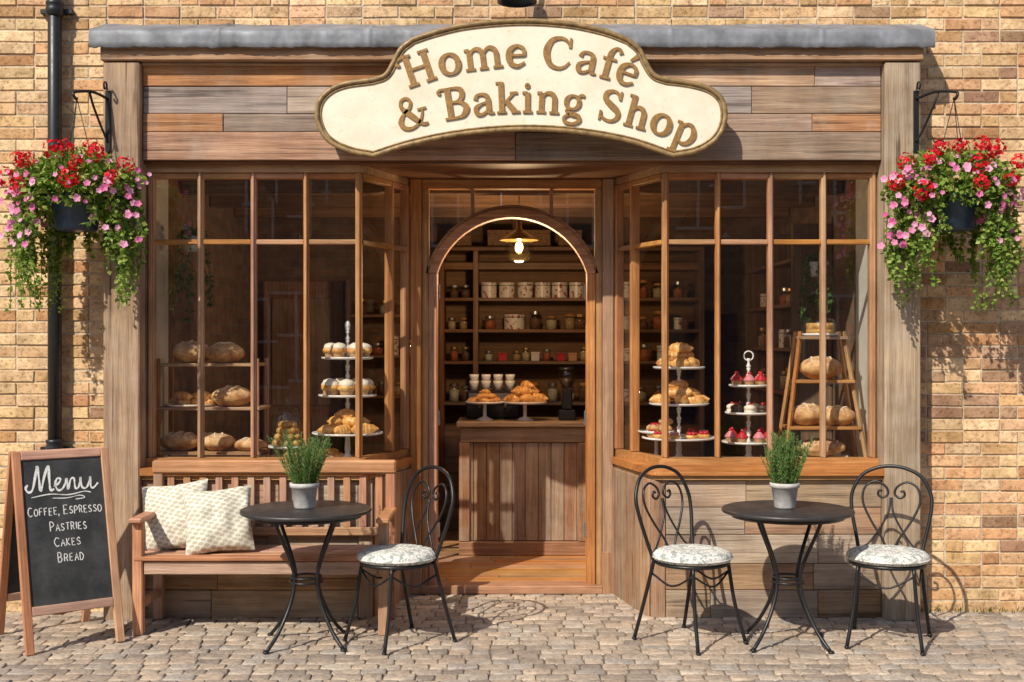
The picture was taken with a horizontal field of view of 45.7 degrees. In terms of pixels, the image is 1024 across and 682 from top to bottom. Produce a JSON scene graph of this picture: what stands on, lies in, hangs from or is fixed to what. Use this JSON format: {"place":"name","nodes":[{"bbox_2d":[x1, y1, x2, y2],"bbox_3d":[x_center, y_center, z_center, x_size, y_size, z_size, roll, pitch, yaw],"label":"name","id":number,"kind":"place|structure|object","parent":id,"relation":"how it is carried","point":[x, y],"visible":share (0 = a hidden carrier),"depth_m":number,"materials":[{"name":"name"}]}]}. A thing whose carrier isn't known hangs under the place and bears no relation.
{"place":"outdoors","nodes":[
{"label":"outdoors","id":0,"kind":"place"},
{"bbox_2d":[0,594,1023,681],"bbox_3d":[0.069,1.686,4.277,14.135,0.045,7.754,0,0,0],"label":"cobblestone pavement","id":1,"kind":"structure","parent":0,"point":[98,657],"depth_m":6.61,"materials":[{"name":"stone"}]},
{"bbox_2d":[0,446,124,655],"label":"chalkboard sign","id":2,"kind":"object","parent":1,"relation":"on","point":[59,547],"visible":1,"depth_m":6.73,"materials":[{"name":"brown wood"}]},
{"bbox_2d":[129,460,396,635],"bbox_3d":[-1.424,1.192,7.079,1.468,0.955,0.508,0,0,0],"label":"wooden bench","id":3,"kind":"object","parent":1,"relation":"on","point":[158,565],"visible":0.78,"depth_m":7.14,"materials":[{"name":"brown wood"}]},
{"bbox_2d":[142,479,207,550],"bbox_3d":[-1.985,1.035,7.151,0.410,0.410,0.196,-8,-19,5],"label":"throw pillow","id":4,"kind":"object","parent":3,"relation":"on","point":[166,527],"visible":0.65,"depth_m":7.08,"materials":[{"name":"fabric"}]},
{"bbox_2d":[183,485,254,554],"bbox_3d":[-1.700,1.040,7.040,0.390,0.390,0.193,-5,-23,-10],"label":"throw pillow","id":5,"kind":"object","parent":3,"relation":"on","point":[216,521],"visible":0.98,"depth_m":6.97,"materials":[{"name":"fabric"}]},
{"bbox_2d":[143,468,411,617],"bbox_3d":[-1.441,1.255,7.707,1.586,0.850,0.746,0,0,0],"label":"wall panel","id":6,"kind":"object","parent":1,"relation":"on","point":[232,596],"depth_m":7.34,"materials":[{"name":"brown wood"}]},
{"bbox_2d":[140,449,412,479],"bbox_3d":[-1.364,0.775,7.466,1.756,0.121,0.677,0,0,-21],"label":"window sill","id":7,"kind":"structure","parent":6,"relation":"on","point":[403,458],"depth_m":7.40,"materials":[{"name":"brown wood"}]},
{"bbox_2d":[146,165,409,457],"bbox_3d":[-1.384,-0.180,7.535,1.679,1.788,0.538,0,0,-20],"label":"window frame","id":8,"kind":"object","parent":7,"relation":"on","point":[358,174],"visible":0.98,"depth_m":7.43,"materials":[{"name":"brown wood"}]},
{"bbox_2d":[144,160,879,180],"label":"soffit","id":9,"kind":"structure","parent":8,"relation":"on","point":[515,169],"depth_m":7.48,"materials":[{"name":"brown wood"}]},
{"bbox_2d":[174,180,214,322],"bbox_3d":[-2.056,-0.617,7.898,0.252,1.006,0.278,0,0,0],"label":"indoor hanging plant","id":10,"kind":"object","parent":9,"relation":"hanging from","point":[190,233],"visible":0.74,"depth_m":7.84,"materials":[{"name":"green plant"}]},
{"bbox_2d":[143,66,880,160],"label":"fascia planks","id":11,"kind":"object","parent":9,"relation":"on","point":[267,113],"visible":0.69,"depth_m":7.34,"materials":[{"name":"brown wood"}]},
{"bbox_2d":[100,46,923,65],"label":"cornice beam","id":12,"kind":"structure","parent":11,"relation":"attached to","point":[655,56],"depth_m":7.26,"materials":[{"name":"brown wood"}]},
{"bbox_2d":[89,23,934,48],"bbox_3d":[0.000,-1.853,7.361,5.040,0.227,0.283,0,0,0],"label":"lead flashing","id":13,"kind":"object","parent":12,"relation":"attached to","point":[229,35],"visible":0.91,"depth_m":7.23,"materials":[{"name":"grey metal"}]},
{"bbox_2d":[315,18,727,157],"bbox_3d":[0.054,-1.491,7.240,2.435,0.823,0.188,0,0,0],"label":"shop sign","id":14,"kind":"object","parent":11,"relation":"attached to","point":[510,75],"visible":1,"depth_m":7.17,"materials":[{"name":"beige paint"}]},
{"bbox_2d":[797,181,834,324],"bbox_3d":[2.032,-0.609,8.138,0.189,1.022,0.279,0,0,-30],"label":"indoor hanging plant","id":15,"kind":"object","parent":9,"relation":"hanging from","point":[813,267],"visible":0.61,"depth_m":8.15,"materials":[{"name":"green plant"}]},
{"bbox_3d":[-1.522,1.194,7.795,1.485,0.849,0.570,0,0,0],"label":"display platform","id":16,"kind":"object","parent":8,"relation":"on","visible":0},
{"bbox_2d":[156,340,269,456],"bbox_3d":[-1.895,0.382,7.755,0.691,0.777,0.370,0,0,0],"label":"bread rack","id":17,"kind":"object","parent":16,"relation":"on","point":[227,397],"visible":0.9,"depth_m":7.62,"materials":[{"name":"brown wood"}]},
{"bbox_2d":[267,405,302,452],"bbox_3d":[-1.430,0.568,7.740,0.255,0.405,0.255,0,0,0],"label":"glass cloche","id":18,"kind":"object","parent":16,"relation":"on","point":[291,427],"visible":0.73,"depth_m":7.69,"materials":[{"name":"clear glass"}]},
{"bbox_2d":[318,448,343,456],"bbox_3d":[-1.200,0.732,7.900,0.260,0.072,0.260,0,0,0],"label":"serving plate","id":19,"kind":"object","parent":16,"relation":"on","point":[335,452],"visible":0.34,"depth_m":7.89,"materials":[{"name":"brown food"}]},
{"bbox_2d":[312,321,382,456],"bbox_3d":[-1.048,0.320,7.740,0.450,0.900,0.450,0,0,0],"label":"tiered cake stand","id":20,"kind":"object","parent":16,"relation":"on","point":[341,423],"visible":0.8,"depth_m":7.64,"materials":[{"name":"white ceramic"}]},
{"bbox_2d":[239,500,371,654],"bbox_3d":[-1.136,1.296,6.700,0.720,0.747,0.720,0,0,-8],"label":"bistro table","id":21,"kind":"object","parent":1,"relation":"on","point":[332,513],"visible":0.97,"depth_m":6.61,"materials":[{"name":"metal"}]},
{"bbox_2d":[267,430,331,508],"bbox_3d":[-1.131,0.704,6.673,0.333,0.436,0.363,0,0,-32],"label":"potted rosemary","id":22,"kind":"object","parent":21,"relation":"on","point":[305,468],"visible":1,"depth_m":6.65,"materials":[{"name":"green plant"}]},
{"bbox_2d":[342,465,456,654],"bbox_3d":[-0.624,1.188,6.752,0.499,0.963,0.461,0,0,-40],"label":"bistro chair","id":23,"kind":"object","parent":1,"relation":"on","point":[393,558],"visible":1,"depth_m":6.71,"materials":[{"name":"black metal"}]},
{"bbox_2d":[103,62,920,620],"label":"pilasters","id":24,"kind":"object","parent":1,"relation":"on","point":[897,384],"visible":0.68,"depth_m":7.28,"materials":[{"name":"brown wood"}]},
{"bbox_2d":[0,81,151,313],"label":"hanging flower basket","id":25,"kind":"object","parent":24,"relation":"attached to","point":[69,203],"visible":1,"depth_m":6.96,"materials":[{"name":"plant"}]},
{"bbox_2d":[877,81,1023,311],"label":"hanging flower basket","id":26,"kind":"object","parent":24,"relation":"attached to","point":[987,193],"visible":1,"depth_m":6.94,"materials":[{"name":"plant"}]},
{"bbox_2d":[0,0,1023,611],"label":"brick wall","id":27,"kind":"structure","parent":1,"relation":"on","point":[634,6],"depth_m":7.51,"materials":[{"name":"beige brick"}]},
{"bbox_2d":[0,0,1023,611],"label":"brick wall facing","id":28,"kind":"object","parent":27,"relation":"attached to","point":[996,120],"visible":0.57,"depth_m":7.50,"materials":[{"name":"beige brick"}]},
{"bbox_2d":[40,0,74,604],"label":"drainpipe","id":29,"kind":"object","parent":28,"relation":"attached to","point":[55,11],"visible":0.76,"depth_m":7.40,"materials":[{"name":"metal"}]},
{"bbox_2d":[497,0,536,7],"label":"wall lamp","id":30,"kind":"object","parent":28,"relation":"attached to","point":[516,3],"visible":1,"depth_m":7.36,"materials":[{"name":"black metal"}]},
{"bbox_2d":[410,179,613,593],"bbox_3d":[0.000,0.298,8.080,1.360,2.744,0.160,0,0,0],"label":"door frame","id":31,"kind":"object","parent":1,"relation":"on","point":[425,268],"visible":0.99,"depth_m":8.04,"materials":[{"name":"brown wood"}]},
{"bbox_2d":[438,285,585,536],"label":"door hinges","id":32,"kind":"object","parent":31,"relation":"attached to","point":[439,416],"visible":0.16,"depth_m":8.17,"materials":[{"name":"brown metal"}]},
{"bbox_2d":[632,465,747,655],"bbox_3d":[0.988,1.188,6.754,0.461,0.963,0.499,0,0,-40],"label":"bistro chair","id":33,"kind":"object","parent":1,"relation":"on","point":[692,557],"visible":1,"depth_m":6.72,"materials":[{"name":"black metal"}]},
{"bbox_2d":[612,468,880,617],"bbox_3d":[1.442,1.255,7.707,1.585,0.850,0.746,0,0,0],"label":"stall riser","id":34,"kind":"object","parent":1,"relation":"on","point":[828,574],"depth_m":7.34,"materials":[{"name":"brown wood"}]},
{"bbox_2d":[611,449,883,479],"bbox_3d":[1.364,0.775,7.466,1.756,0.121,0.677,0,0,21],"label":"window sill","id":35,"kind":"structure","parent":34,"relation":"on","point":[754,468],"depth_m":7.40,"materials":[{"name":"brown wood"}]},
{"bbox_2d":[614,165,877,457],"bbox_3d":[1.384,-0.180,7.535,1.679,1.788,0.538,0,0,20],"label":"window frame","id":36,"kind":"object","parent":35,"relation":"on","point":[665,174],"visible":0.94,"depth_m":7.43,"materials":[{"name":"brown wood"}]},
{"bbox_3d":[1.523,1.194,7.795,1.485,0.849,0.570,0,0,0],"label":"display platform","id":37,"kind":"object","parent":36,"relation":"on","visible":0},
{"bbox_2d":[638,417,674,454],"bbox_3d":[0.930,0.628,7.820,0.240,0.285,0.240,0,0,0],"label":"cake stand","id":38,"kind":"object","parent":37,"relation":"on","point":[654,426],"visible":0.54,"depth_m":7.76,"materials":[{"name":"food"}]},
{"bbox_2d":[642,342,713,456],"bbox_3d":[1.064,0.389,7.740,0.470,0.762,0.470,0,0,0],"label":"tiered cake stand","id":39,"kind":"object","parent":37,"relation":"on","point":[681,356],"visible":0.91,"depth_m":7.67,"materials":[{"name":"white ceramic"}]},
{"bbox_2d":[722,351,775,456],"bbox_3d":[1.508,0.415,7.740,0.340,0.709,0.340,0,0,0],"label":"tiered cake stand","id":40,"kind":"object","parent":37,"relation":"on","point":[743,436],"visible":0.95,"depth_m":7.67,"materials":[{"name":"white ceramic"}]},
{"bbox_2d":[777,331,867,456],"bbox_3d":[1.965,0.355,7.730,0.550,0.834,0.340,0,0,0],"label":"ladder display shelf","id":41,"kind":"object","parent":37,"relation":"on","point":[803,416],"visible":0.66,"depth_m":7.66,"materials":[{"name":"brown wood"}]},
{"bbox_2d":[803,316,838,335],"bbox_3d":[1.965,-0.119,7.750,0.236,0.175,0.236,0,0,0],"label":"cake","id":42,"kind":"object","parent":41,"relation":"on","point":[812,329],"visible":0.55,"depth_m":7.68,"materials":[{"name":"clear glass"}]},
{"bbox_2d":[721,500,854,653],"bbox_3d":[1.520,1.296,6.700,0.720,0.747,0.720,0,0,6],"label":"bistro table","id":43,"kind":"object","parent":1,"relation":"on","point":[760,513],"visible":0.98,"depth_m":6.61,"materials":[{"name":"metal"}]},
{"bbox_2d":[760,428,813,508],"bbox_3d":[1.523,0.698,6.705,0.308,0.450,0.294,0,0,0],"label":"potted rosemary","id":44,"kind":"object","parent":43,"relation":"on","point":[784,485],"visible":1,"depth_m":6.65,"materials":[{"name":"green plant"}]},
{"bbox_2d":[844,464,933,655],"bbox_3d":[2.087,1.188,6.737,0.461,0.963,0.499,0,0,22],"label":"bistro chair","id":45,"kind":"object","parent":1,"relation":"on","point":[885,557],"visible":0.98,"depth_m":6.70,"materials":[{"name":"black metal"}]},
{"bbox_2d":[921,605,1023,613],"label":"weeds","id":46,"kind":"object","parent":1,"relation":"on","point":[960,609],"visible":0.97,"depth_m":7.46,"materials":[{"name":"green plant"}]},
{"bbox_2d":[438,531,585,580],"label":"interior floor","id":47,"kind":"structure","parent":0,"point":[453,565],"depth_m":8.72,"materials":[{"name":"brown wood"}]},
{"bbox_2d":[346,280,399,456],"bbox_3d":[-1.075,0.545,10.648,0.730,2.150,0.295,0,0,0],"label":"storage shelf","id":48,"kind":"object","parent":47,"relation":"on","point":[350,315],"visible":0.2,"depth_m":10.53,"materials":[{"name":"brown wood"}]},
{"bbox_2d":[370,343,382,354],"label":"storage jar","id":49,"kind":"object","parent":48,"relation":"in","point":[376,350],"visible":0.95,"depth_m":10.56,"materials":[{"name":"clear glass"}]},
{"bbox_2d":[394,336,398,354],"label":"storage tin","id":50,"kind":"object","parent":48,"relation":"in","point":[396,345],"visible":0.42,"depth_m":10.57,"materials":[{"name":"beige metal"}]},
{"bbox_2d":[99,150,932,516],"bbox_3d":[0.000,0.220,9.252,5.200,2.900,3.495,0,0,0],"label":"interior shell","id":51,"kind":"object","parent":47,"relation":"on","point":[279,216],"visible":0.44,"depth_m":9.65},
{"bbox_2d":[263,281,342,456],"bbox_3d":[-1.850,0.545,10.757,0.700,2.150,0.084,0,0,0],"label":"interior door","id":52,"kind":"structure","parent":51,"relation":"attached to","point":[283,326],"depth_m":10.71,"materials":[{"name":"brown wood"}]},
{"bbox_2d":[499,195,538,262],"bbox_3d":[0.050,-0.843,8.600,0.280,0.575,0.280,0,0,0],"label":"pendant lamp","id":53,"kind":"object","parent":51,"relation":"hanging from","point":[518,235],"visible":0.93,"depth_m":8.58,"materials":[{"name":"gold metal"}]},
{"bbox_2d":[456,417,585,555],"bbox_3d":[0.090,1.115,9.435,1.020,1.010,0.630,0,0,0],"label":"shop counter","id":54,"kind":"object","parent":47,"relation":"on","point":[522,488],"visible":0.84,"depth_m":9.18,"materials":[{"name":"brown wood"}]},
{"bbox_2d":[465,389,502,420],"bbox_3d":[-0.210,0.490,9.350,0.300,0.240,0.300,0,0,0],"label":"cake stand","id":55,"kind":"object","parent":54,"relation":"on","point":[484,397],"visible":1,"depth_m":9.31,"materials":[{"name":"orange food"}]},
{"bbox_2d":[466,390,519,418],"bbox_3d":[-0.150,0.500,9.579,0.420,0.220,0.322,0,0,0],"label":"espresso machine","id":56,"kind":"object","parent":54,"relation":"on","point":[500,411],"visible":0.64,"depth_m":9.52,"materials":[{"name":"black metal"}]},
{"bbox_2d":[469,374,478,389],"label":"coffee cups","id":57,"kind":"object","parent":56,"relation":"on","point":[474,382],"visible":1,"depth_m":9.57,"materials":[{"name":"white ceramic"}]},
{"bbox_2d":[481,374,490,389],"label":"coffee cups","id":58,"kind":"object","parent":56,"relation":"on","point":[486,382],"visible":0.94,"depth_m":9.57,"materials":[{"name":"white ceramic"}]},
{"bbox_2d":[493,374,502,389],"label":"coffee cups","id":59,"kind":"object","parent":56,"relation":"on","point":[498,382],"visible":1,"depth_m":9.57,"materials":[{"name":"white ceramic"}]},
{"bbox_2d":[505,374,514,389],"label":"coffee cups","id":60,"kind":"object","parent":56,"relation":"on","point":[510,382],"visible":1,"depth_m":9.57,"materials":[{"name":"white ceramic"}]},
{"bbox_2d":[503,380,548,420],"bbox_3d":[0.105,0.457,9.330,0.352,0.307,0.340,0,0,0],"label":"cake stand","id":61,"kind":"object","parent":54,"relation":"on","point":[525,393],"visible":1,"depth_m":9.26,"materials":[{"name":"orange food"}]},
{"bbox_2d":[558,367,575,420],"bbox_3d":[0.425,0.405,9.373,0.132,0.410,0.155,0,0,0],"label":"coffee grinder","id":62,"kind":"object","parent":54,"relation":"on","point":[566,412],"visible":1,"depth_m":9.33,"materials":[{"name":"black plastic"}]},
{"bbox_2d":[439,247,704,530],"bbox_3d":[0.510,0.407,10.530,2.264,2.425,0.380,0,0,0],"label":"wall shelving","id":63,"kind":"object","parent":47,"relation":"on","point":[475,270],"depth_m":10.70,"materials":[{"name":"brown wood"}]},
{"bbox_2d":[449,285,457,297],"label":"storage jar","id":64,"kind":"object","parent":63,"relation":"in","point":[453,293],"visible":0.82,"depth_m":10.45,"materials":[{"name":"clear glass"}]},
{"bbox_2d":[449,383,458,400],"bbox_3d":[-0.500,0.443,10.480,0.090,0.155,0.089,0,0,0],"label":"storage jar","id":65,"kind":"object","parent":63,"relation":"in","point":[454,394],"visible":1,"depth_m":10.45,"materials":[{"name":"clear glass"}]},
{"bbox_2d":[450,347,457,360],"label":"storage jar","id":66,"kind":"object","parent":63,"relation":"in","point":[453,355],"visible":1,"depth_m":10.45,"materials":[{"name":"orange glass"}]},
{"bbox_2d":[448,230,471,246],"bbox_3d":[-0.450,-0.881,10.500,0.206,0.150,0.126,0,0,0],"label":"storage basket","id":67,"kind":"object","parent":63,"relation":"on","point":[465,240],"visible":0.5,"depth_m":10.44,"materials":[{"name":"wicker"}]},
{"bbox_2d":[460,386,469,400],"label":"storage jar","id":68,"kind":"object","parent":63,"relation":"in","point":[462,395],"visible":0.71,"depth_m":10.45,"materials":[{"name":"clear glass"}]},
{"bbox_2d":[461,285,469,297],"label":"storage jar","id":69,"kind":"object","parent":63,"relation":"in","point":[465,293],"visible":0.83,"depth_m":10.45,"materials":[{"name":"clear glass"}]},
{"bbox_2d":[462,347,468,360],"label":"storage jar","id":70,"kind":"object","parent":63,"relation":"in","point":[465,355],"visible":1,"depth_m":10.45,"materials":[{"name":"brown glass"}]},
{"bbox_2d":[481,282,496,297],"bbox_3d":[-0.200,-0.438,10.480,0.143,0.135,0.143,0,0,0],"label":"storage tin","id":71,"kind":"object","parent":63,"relation":"in","point":[488,289],"visible":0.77,"depth_m":10.42,"materials":[{"name":"beige metal"}]},
{"bbox_2d":[484,316,495,328],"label":"storage jar","id":72,"kind":"object","parent":63,"relation":"in","point":[489,324],"visible":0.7,"depth_m":10.45,"materials":[{"name":"orange glass"}]},
{"bbox_2d":[487,230,513,246],"bbox_3d":[-0.100,-0.881,10.500,0.226,0.150,0.126,0,0,0],"label":"storage basket","id":73,"kind":"object","parent":63,"relation":"on","point":[495,237],"visible":0.59,"depth_m":10.44,"materials":[{"name":"wicker"}]},
{"bbox_2d":[499,282,514,297],"bbox_3d":[-0.045,-0.438,10.480,0.143,0.135,0.143,0,0,0],"label":"storage tin","id":74,"kind":"object","parent":63,"relation":"in","point":[506,289],"visible":0.87,"depth_m":10.42,"materials":[{"name":"beige metal"}]},
{"bbox_2d":[503,314,524,328],"bbox_3d":[0.020,-0.165,10.480,0.189,0.130,0.189,0,0,0],"label":"storage tin","id":75,"kind":"object","parent":63,"relation":"in","point":[514,321],"visible":0.85,"depth_m":10.40,"materials":[{"name":"beige metal"}]},
{"bbox_2d":[517,282,533,297],"bbox_3d":[0.115,-0.438,10.480,0.143,0.135,0.143,0,0,0],"label":"storage tin","id":76,"kind":"object","parent":63,"relation":"in","point":[524,289],"visible":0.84,"depth_m":10.42,"materials":[{"name":"beige metal"}]},
{"bbox_2d":[522,348,529,360],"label":"storage jar","id":77,"kind":"object","parent":63,"relation":"in","point":[525,356],"visible":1,"depth_m":10.44,"materials":[{"name":"beige glass"}]},
{"bbox_2d":[530,311,540,328],"bbox_3d":[0.200,-0.178,10.480,0.096,0.156,0.095,0,0,0],"label":"storage jar","id":78,"kind":"object","parent":63,"relation":"in","point":[534,322],"visible":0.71,"depth_m":10.44,"materials":[{"name":"brown glass"}]},
{"bbox_2d":[521,230,550,246],"bbox_3d":[0.200,-0.881,10.500,0.266,0.150,0.126,0,0,0],"label":"storage basket","id":79,"kind":"object","parent":63,"relation":"on","point":[542,237],"visible":0.5,"depth_m":10.44,"materials":[{"name":"wicker"}]},
{"bbox_2d":[534,282,550,297],"bbox_3d":[0.265,-0.438,10.480,0.143,0.135,0.143,0,0,0],"label":"storage tin","id":80,"kind":"object","parent":63,"relation":"in","point":[542,289],"visible":0.85,"depth_m":10.42,"materials":[{"name":"beige metal"}]},
{"bbox_2d":[543,349,550,360],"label":"storage jar","id":81,"kind":"object","parent":63,"relation":"in","point":[546,356],"visible":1,"depth_m":10.43,"materials":[{"name":"brown glass"}]},
{"bbox_2d":[546,316,556,328],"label":"storage jar","id":82,"kind":"object","parent":63,"relation":"in","point":[551,324],"visible":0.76,"depth_m":10.44,"materials":[{"name":"beige glass"}]},
{"bbox_2d":[547,383,556,400],"bbox_3d":[0.350,0.441,10.480,0.090,0.158,0.089,0,0,0],"label":"storage jar","id":83,"kind":"object","parent":63,"relation":"in","point":[552,394],"visible":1,"depth_m":10.44,"materials":[{"name":"beige glass"}]},
{"bbox_2d":[551,282,567,297],"bbox_3d":[0.410,-0.438,10.480,0.143,0.135,0.143,0,0,0],"label":"storage tin","id":84,"kind":"object","parent":63,"relation":"in","point":[559,289],"visible":0.85,"depth_m":10.42,"materials":[{"name":"beige metal"}]},
{"bbox_2d":[564,314,574,328],"bbox_3d":[0.500,-0.167,10.480,0.096,0.134,0.095,0,0,0],"label":"storage jar","id":85,"kind":"object","parent":63,"relation":"in","point":[568,323],"visible":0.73,"depth_m":10.44,"materials":[{"name":"yellow glass"}]},
{"bbox_2d":[558,230,581,246],"bbox_3d":[0.500,-0.881,10.500,0.206,0.150,0.126,0,0,0],"label":"storage basket","id":86,"kind":"object","parent":63,"relation":"on","point":[562,242],"visible":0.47,"depth_m":10.44,"materials":[{"name":"wicker"}]},
{"bbox_2d":[569,282,584,297],"bbox_3d":[0.560,-0.438,10.480,0.143,0.135,0.143,0,0,0],"label":"storage tin","id":87,"kind":"object","parent":63,"relation":"in","point":[576,289],"visible":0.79,"depth_m":10.42,"materials":[{"name":"beige metal"}]},
{"bbox_2d":[573,314,585,328],"bbox_3d":[0.590,-0.165,10.480,0.140,0.130,0.138,0,0,0],"label":"storage jar","id":88,"kind":"object","parent":63,"relation":"in","point":[579,323],"visible":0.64,"depth_m":10.42,"materials":[{"name":"brown glass"}]},
{"bbox_2d":[579,382,585,400],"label":"storage jar","id":89,"kind":"object","parent":63,"relation":"in","point":[582,393],"visible":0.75,"depth_m":10.44,"materials":[{"name":"brown glass"}]},
{"bbox_2d":[624,281,629,297],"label":"storage tin","id":90,"kind":"object","parent":63,"relation":"in","point":[627,289],"visible":0.44,"depth_m":10.44,"materials":[{"name":"beige metal"}]},
{"bbox_2d":[624,348,629,360],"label":"storage tin","id":91,"kind":"object","parent":63,"relation":"in","point":[626,354],"visible":0.44,"depth_m":10.42,"materials":[{"name":"beige metal"}]},
{"bbox_2d":[624,316,629,328],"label":"storage tin","id":92,"kind":"object","parent":63,"relation":"in","point":[626,322],"visible":0.48,"depth_m":10.44,"materials":[{"name":"beige metal"}]},
{"bbox_2d":[640,280,647,297],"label":"storage jar","id":93,"kind":"object","parent":63,"relation":"in","point":[643,291],"visible":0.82,"depth_m":10.45,"materials":[{"name":"brown glass"}]},
{"bbox_2d":[640,317,647,328],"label":"storage jar","id":94,"kind":"object","parent":63,"relation":"in","point":[643,324],"visible":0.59,"depth_m":10.45,"materials":[{"name":"brown glass"}]},
{"bbox_2d":[640,344,650,360],"bbox_3d":[1.148,0.100,10.480,0.117,0.140,0.115,0,0,0],"label":"storage jar","id":95,"kind":"object","parent":63,"relation":"in","point":[645,354],"visible":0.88,"depth_m":10.43,"materials":[{"name":"brown glass"}]},
{"bbox_2d":[652,311,660,328],"bbox_3d":[1.271,-0.179,10.480,0.117,0.159,0.116,0,0,0],"label":"storage jar","id":96,"kind":"object","parent":63,"relation":"in","point":[656,322],"visible":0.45,"depth_m":10.44,"materials":[{"name":"orange glass"}]},
{"bbox_2d":[653,283,660,297],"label":"storage jar","id":97,"kind":"object","parent":63,"relation":"in","point":[656,292],"visible":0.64,"depth_m":10.44,"materials":[{"name":"beige glass"}]},
{"bbox_2d":[673,282,683,297],"bbox_3d":[1.439,-0.440,10.480,0.097,0.140,0.095,0,0,0],"label":"storage jar","id":98,"kind":"object","parent":63,"relation":"in","point":[678,292],"visible":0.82,"depth_m":10.45,"materials":[{"name":"red glass"}]},
{"bbox_2d":[674,317,682,328],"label":"storage tin","id":99,"kind":"object","parent":63,"relation":"in","point":[678,322],"visible":0.81,"depth_m":10.45,"materials":[{"name":"white metal"}]},
{"bbox_2d":[745,224,831,456],"bbox_3d":[2.123,0.395,9.440,0.285,2.450,1.720,0,0,0],"label":"side shelving","id":100,"kind":"object","parent":47,"relation":"on","point":[788,269],"visible":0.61,"depth_m":9.43,"materials":[{"name":"brown wood"}]},
{"bbox_2d":[758,328,765,346],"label":"storage jar","id":101,"kind":"object","parent":100,"relation":"in","point":[761,340],"visible":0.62,"depth_m":10.10,"materials":[{"name":"brown glass"}]},
{"bbox_2d":[780,371,787,388],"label":"storage jar","id":102,"kind":"object","parent":100,"relation":"in","point":[782,382],"visible":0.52,"depth_m":9.28,"materials":[{"name":"brown glass"}]},
{"bbox_2d":[779,329,790,347],"bbox_3d":[2.100,-0.019,9.340,0.098,0.139,0.098,0,0,0],"label":"storage tin","id":103,"kind":"object","parent":100,"relation":"in","point":[781,332],"visible":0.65,"depth_m":9.31,"materials":[{"name":"beige metal"}]},
{"bbox_2d":[783,329,790,347],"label":"storage jar","id":104,"kind":"object","parent":100,"relation":"in","point":[786,341],"visible":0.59,"depth_m":9.14,"materials":[{"name":"brown glass"}]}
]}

